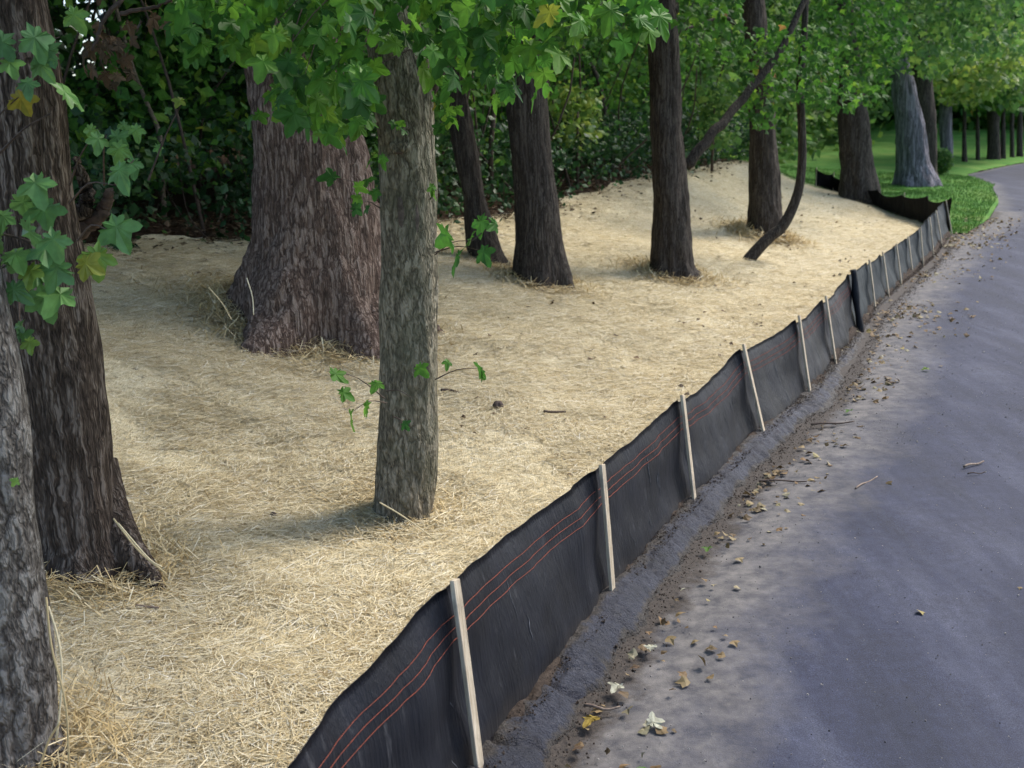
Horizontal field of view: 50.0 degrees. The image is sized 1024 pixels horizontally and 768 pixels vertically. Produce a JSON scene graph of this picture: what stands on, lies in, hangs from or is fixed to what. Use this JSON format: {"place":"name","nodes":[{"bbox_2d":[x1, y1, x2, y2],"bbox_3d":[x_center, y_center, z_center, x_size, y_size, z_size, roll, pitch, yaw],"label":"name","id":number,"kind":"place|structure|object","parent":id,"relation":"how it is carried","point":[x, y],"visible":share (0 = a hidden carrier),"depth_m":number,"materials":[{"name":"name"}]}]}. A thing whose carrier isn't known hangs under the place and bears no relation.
{"place":"outdoors","nodes":[
{"label":"outdoors","id":0,"kind":"place"},
{"bbox_2d":[56,0,106,75],"label":"sky","id":1,"kind":"structure","parent":0,"point":[101,11],"materials":[{"name":"white"}]},
{"bbox_2d":[84,146,1021,269],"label":"ground","id":2,"kind":"structure","parent":0,"point":[178,199],"depth_m":16.66,"materials":[{"name":"green plant"}]},
{"bbox_2d":[0,259,75,767],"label":"tree","id":3,"kind":"object","parent":2,"relation":"on","point":[28,699],"visible":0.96,"depth_m":4.18,"materials":[{"name":"grey plant"}]},
{"bbox_2d":[0,0,185,593],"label":"tree","id":4,"kind":"object","parent":2,"relation":"on","point":[49,264],"visible":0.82,"depth_m":5.59,"materials":[{"name":"brown plant"}]},
{"bbox_2d":[112,0,166,219],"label":"sapling","id":5,"kind":"object","parent":2,"relation":"on","point":[160,139],"visible":0.55,"depth_m":13.98,"materials":[{"name":"brown wood"}]},
{"bbox_2d":[50,0,248,149],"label":"woods foliage","id":6,"kind":"object","parent":2,"relation":"on","point":[59,18],"depth_m":25.85,"materials":[{"name":"green plant"}]},
{"bbox_2d":[218,2,444,359],"bbox_3d":[-2.458,-6.008,9.449,12.232,11.888,13.792,-2,13,0],"label":"tree","id":7,"kind":"object","parent":2,"relation":"on","point":[309,268],"visible":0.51,"depth_m":10.34,"materials":[{"name":"brown plant"}]},
{"bbox_2d":[47,0,739,213],"bbox_3d":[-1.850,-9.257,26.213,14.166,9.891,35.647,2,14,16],"label":"woods foliage","id":8,"kind":"object","parent":2,"relation":"on","point":[159,83],"visible":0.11,"depth_m":15.89,"materials":[{"name":"green plant"}]},
{"bbox_2d":[157,0,671,528],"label":"tree","id":9,"kind":"object","parent":2,"relation":"on","point":[397,78],"visible":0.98,"depth_m":5.88,"materials":[{"name":"green plant"}]},
{"bbox_2d":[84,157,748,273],"bbox_3d":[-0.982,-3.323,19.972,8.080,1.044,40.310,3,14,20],"label":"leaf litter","id":10,"kind":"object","parent":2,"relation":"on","point":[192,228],"visible":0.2,"depth_m":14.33,"materials":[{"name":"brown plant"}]},
{"bbox_2d":[49,0,785,251],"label":"undergrowth","id":11,"kind":"object","parent":2,"relation":"on","point":[147,157],"depth_m":16.44,"materials":[{"name":"green plant"}]},
{"bbox_2d":[5,160,922,767],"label":"straw","id":12,"kind":"object","parent":2,"relation":"on","point":[334,604],"visible":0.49,"depth_m":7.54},
{"bbox_2d":[135,604,158,608],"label":"twig","id":13,"kind":"object","parent":12,"relation":"on","point":[147,606],"visible":1,"depth_m":5.71,"materials":[{"name":"wood"}]},
{"bbox_2d":[39,278,434,767],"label":"straw stalks","id":14,"kind":"object","parent":12,"relation":"on","point":[138,549],"visible":1,"depth_m":4.30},
{"bbox_2d":[441,388,458,392],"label":"twig","id":15,"kind":"object","parent":12,"relation":"on","point":[444,389],"visible":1,"depth_m":9.61,"materials":[{"name":"brown wood"}]},
{"bbox_2d":[493,401,503,409],"bbox_3d":[-0.116,0.182,9.310,0.094,0.085,0.092,-8,14,-24],"label":"seed ball","id":16,"kind":"object","parent":12,"relation":"on","point":[498,404],"visible":0.94,"depth_m":9.28,"materials":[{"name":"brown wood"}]},
{"bbox_2d":[120,163,912,474],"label":"leaf litter","id":17,"kind":"object","parent":12,"relation":"on","point":[589,358],"visible":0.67,"depth_m":13.58,"materials":[{"name":"brown plant"}]},
{"bbox_2d":[543,410,565,412],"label":"twig","id":18,"kind":"object","parent":12,"relation":"on","point":[546,411],"visible":1,"depth_m":9.39,"materials":[{"name":"brown wood"}]},
{"bbox_2d":[439,6,510,266],"bbox_3d":[-0.403,-5.841,12.740,1.422,9.718,3.468,-5,14,-13],"label":"tree","id":19,"kind":"object","parent":2,"relation":"on","point":[465,152],"visible":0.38,"depth_m":14.84,"materials":[{"name":"green plant"}]},
{"bbox_2d":[488,64,495,199],"bbox_3d":[-0.319,-5.160,19.088,0.149,3.875,0.827,1,14,14],"label":"sapling","id":20,"kind":"object","parent":2,"relation":"on","point":[490,141],"visible":0.32,"depth_m":18.98,"materials":[{"name":"brown wood"}]},
{"bbox_2d":[506,0,621,291],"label":"tree","id":21,"kind":"object","parent":2,"relation":"on","point":[539,253],"visible":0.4,"depth_m":14.16,"materials":[{"name":"green plant"}]},
{"bbox_2d":[287,274,854,767],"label":"silt fence","id":22,"kind":"object","parent":2,"relation":"on","point":[461,664],"visible":0.88,"depth_m":5.28,"materials":[{"name":"black fabric"}]},
{"bbox_2d":[547,79,605,189],"bbox_3d":[1.192,-4.900,21.702,1.339,2.182,2.926,-2,13,0],"label":"sapling","id":23,"kind":"object","parent":2,"relation":"on","point":[589,99],"visible":0.82,"depth_m":21.06,"materials":[{"name":"green plant"}]},
{"bbox_2d":[583,44,614,169],"bbox_3d":[1.824,-6.689,24.529,0.274,4.934,1.560,-13,17,-39],"label":"sapling","id":24,"kind":"object","parent":2,"relation":"on","point":[595,73],"visible":0.27,"depth_m":24.46,"materials":[{"name":"plant"}]},
{"bbox_2d":[435,0,905,172],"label":"woods foliage","id":25,"kind":"object","parent":2,"relation":"on","point":[825,121],"visible":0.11,"depth_m":48.50,"materials":[{"name":"green plant"}]},
{"bbox_2d":[685,75,741,172],"bbox_3d":[4.778,-6.129,26.107,1.343,2.372,2.778,0,13,10],"label":"shrub","id":26,"kind":"object","parent":2,"relation":"on","point":[721,105],"visible":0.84,"depth_m":25.39,"materials":[{"name":"green plant"}]},
{"bbox_2d":[647,0,807,282],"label":"tree","id":27,"kind":"object","parent":2,"relation":"on","point":[671,251],"visible":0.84,"depth_m":15.87,"materials":[{"name":"brown plant"}]},
{"bbox_2d":[506,231,951,718],"bbox_3d":[3.387,-0.207,11.675,0.441,0.175,28.412,4,15,25],"label":"soil heap","id":28,"kind":"object","parent":2,"relation":"on","point":[543,679],"visible":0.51,"depth_m":9.35,"materials":[{"name":"brown soil"}]},
{"bbox_2d":[685,0,838,240],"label":"tree","id":29,"kind":"object","parent":2,"relation":"on","point":[764,212],"visible":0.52,"depth_m":20.53,"materials":[{"name":"green plant"}]},
{"bbox_2d":[736,0,866,260],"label":"sapling","id":30,"kind":"object","parent":2,"relation":"on","point":[803,74],"visible":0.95,"depth_m":17.37,"materials":[{"name":"green plant"}]},
{"bbox_2d":[807,0,917,205],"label":"tree","id":31,"kind":"object","parent":2,"relation":"on","point":[859,180],"visible":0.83,"depth_m":25.88,"materials":[{"name":"green plant"}]},
{"bbox_2d":[815,167,951,231],"bbox_3d":[9.481,-4.669,27.604,0.832,1.342,7.440,-4,13,-7],"label":"silt fence","id":32,"kind":"object","parent":2,"relation":"on","point":[922,209],"visible":0.62,"depth_m":27.31,"materials":[{"name":"black fabric"}]},
{"bbox_2d":[848,200,951,331],"bbox_3d":[6.867,-2.244,18.779,0.353,0.995,12.200,5,15,26],"label":"silt fence","id":33,"kind":"object","parent":2,"relation":"on","point":[872,281],"visible":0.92,"depth_m":16.89,"materials":[{"name":"grey fabric"}]},
{"bbox_2d":[903,0,959,176],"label":"tree","id":34,"kind":"object","parent":2,"relation":"on","point":[925,92],"visible":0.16,"depth_m":39.80,"materials":[{"name":"green plant"}]},
{"bbox_2d":[870,0,1023,132],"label":"woods foliage","id":35,"kind":"object","parent":2,"relation":"on","point":[957,124],"depth_m":74.40,"materials":[{"name":"green plant"}]},
{"bbox_2d":[933,8,998,161],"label":"tree","id":36,"kind":"object","parent":2,"relation":"on","point":[964,140],"visible":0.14,"depth_m":53.09,"materials":[{"name":"green plant"}]},
{"bbox_2d":[959,12,1006,159],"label":"tree","id":37,"kind":"object","parent":2,"relation":"on","point":[976,112],"visible":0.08,"depth_m":55.26,"materials":[{"name":"green plant"}]},
{"bbox_2d":[974,3,1023,159],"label":"tree","id":38,"kind":"object","parent":2,"relation":"on","point":[993,138],"visible":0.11,"depth_m":55.62,"materials":[{"name":"green plant"}]},
{"bbox_2d":[979,1,1023,158],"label":"tree","id":39,"kind":"object","parent":2,"relation":"on","point":[1011,108],"visible":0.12,"depth_m":53.44,"materials":[{"name":"green plant"}]},
{"bbox_2d":[1004,10,1023,157],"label":"tree","id":40,"kind":"object","parent":2,"relation":"on","point":[1016,113],"visible":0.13,"depth_m":57.37,"materials":[{"name":"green plant"}]},
{"bbox_2d":[1005,6,1023,156],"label":"tree","id":41,"kind":"object","parent":2,"relation":"on","point":[1019,150],"visible":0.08,"depth_m":58.49,"materials":[{"name":"green plant"}]},
{"bbox_2d":[544,163,1023,767],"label":"road","id":42,"kind":"structure","parent":0,"point":[970,675],"depth_m":6.29,"materials":[{"name":"grey asphalt"}]},
{"bbox_2d":[572,745,583,750],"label":"fallen leaf","id":43,"kind":"object","parent":42,"relation":"on","point":[577,747],"visible":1,"depth_m":4.70,"materials":[{"name":"brown plant"}]},
{"bbox_2d":[582,715,599,728],"bbox_3d":[0.352,1.500,4.904,0.086,0.034,0.097,-2,13,0],"label":"fallen leaf","id":44,"kind":"object","parent":42,"relation":"on","point":[589,720],"visible":1,"depth_m":4.90,"materials":[{"name":"yellow plant"}]},
{"bbox_2d":[584,703,620,710],"bbox_3d":[0.411,1.479,5.027,0.170,0.025,0.031,1,13,12],"label":"twig","id":45,"kind":"object","parent":42,"relation":"on","point":[597,707],"visible":1,"depth_m":5.02,"materials":[{"name":"wood"}]},
{"bbox_2d":[608,682,623,692],"bbox_3d":[0.493,1.430,5.188,0.076,0.026,0.075,-5,14,-12],"label":"fallen leaf","id":46,"kind":"object","parent":42,"relation":"on","point":[615,686],"visible":1,"depth_m":5.18,"materials":[{"name":"white plant"}]},
{"bbox_2d":[644,644,656,650],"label":"fallen leaf","id":47,"kind":"object","parent":42,"relation":"on","point":[650,647],"visible":1,"depth_m":5.57,"materials":[{"name":"white plant"}]},
{"bbox_2d":[646,711,664,728],"bbox_3d":[0.636,1.492,4.869,0.080,0.040,0.081,3,14,22],"label":"fallen leaf","id":48,"kind":"object","parent":42,"relation":"on","point":[653,720],"visible":1,"depth_m":4.88,"materials":[{"name":"white plant"}]},
{"bbox_2d":[464,285,903,767],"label":"kerb","id":49,"kind":"structure","parent":42,"relation":"on","point":[623,605],"depth_m":5.95,"materials":[{"name":"concrete"}]},
{"bbox_2d":[485,244,959,767],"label":"soil crumbs","id":50,"kind":"object","parent":42,"relation":"on","point":[616,646],"visible":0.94,"depth_m":7.82,"materials":[{"name":"brown soil"}]},
{"bbox_2d":[564,299,933,767],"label":"leaf litter","id":51,"kind":"object","parent":42,"relation":"on","point":[683,681],"visible":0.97,"depth_m":7.36,"materials":[{"name":"plant"}]},
{"bbox_2d":[759,479,806,481],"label":"twig","id":52,"kind":"object","parent":42,"relation":"on","point":[780,480],"visible":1,"depth_m":8.07,"materials":[{"name":"brown wood"}]},
{"bbox_2d":[593,220,1023,767],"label":"grit","id":53,"kind":"object","parent":42,"relation":"on","point":[873,528],"visible":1,"depth_m":7.03,"materials":[{"name":"grey gravel"}]},
{"bbox_2d":[811,421,853,425],"bbox_3d":[2.784,0.339,9.531,0.390,0.028,0.019,-3,13,-5],"label":"twig","id":54,"kind":"object","parent":42,"relation":"on","point":[817,423],"visible":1,"depth_m":9.52,"materials":[{"name":"brown wood"}]},
{"bbox_2d":[855,476,877,488],"bbox_3d":[2.570,0.714,7.968,0.017,0.023,0.338,10,18,43],"label":"twig","id":55,"kind":"object","parent":42,"relation":"on","point":[856,487],"visible":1,"depth_m":7.95,"materials":[{"name":"wood"}]},
{"bbox_2d":[866,217,1021,337],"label":"leaf litter","id":56,"kind":"object","parent":42,"relation":"on","point":[954,239],"visible":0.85,"depth_m":20.22,"materials":[{"name":"brown plant"}]},
{"bbox_2d":[886,209,1021,614],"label":"leaf litter","id":57,"kind":"object","parent":42,"relation":"on","point":[889,483],"visible":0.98,"depth_m":7.93,"materials":[{"name":"brown plant"}]},
{"bbox_2d":[963,460,983,467],"bbox_3d":[3.489,0.604,8.297,0.224,0.028,0.019,-9,15,-28],"label":"twig","id":58,"kind":"object","parent":42,"relation":"on","point":[966,465],"visible":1,"depth_m":8.28,"materials":[{"name":"beige wood"}]},
{"bbox_2d":[637,111,1023,238],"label":"lawn","id":59,"kind":"structure","parent":0,"point":[884,149],"depth_m":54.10,"materials":[{"name":"green plant"}]},
{"bbox_2d":[866,0,1023,186],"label":"tree","id":60,"kind":"object","parent":59,"relation":"on","point":[914,167],"visible":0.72,"depth_m":32.59,"materials":[{"name":"green plant"}]},
{"bbox_2d":[937,147,954,174],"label":"shrub","id":61,"kind":"object","parent":59,"relation":"on","point":[946,155],"visible":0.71,"depth_m":43.69,"materials":[{"name":"green plant"}]},
{"bbox_2d":[933,2,1023,164],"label":"tree","id":62,"kind":"object","parent":59,"relation":"on","point":[989,86],"visible":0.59,"depth_m":45.29,"materials":[{"name":"green plant"}]}
]}

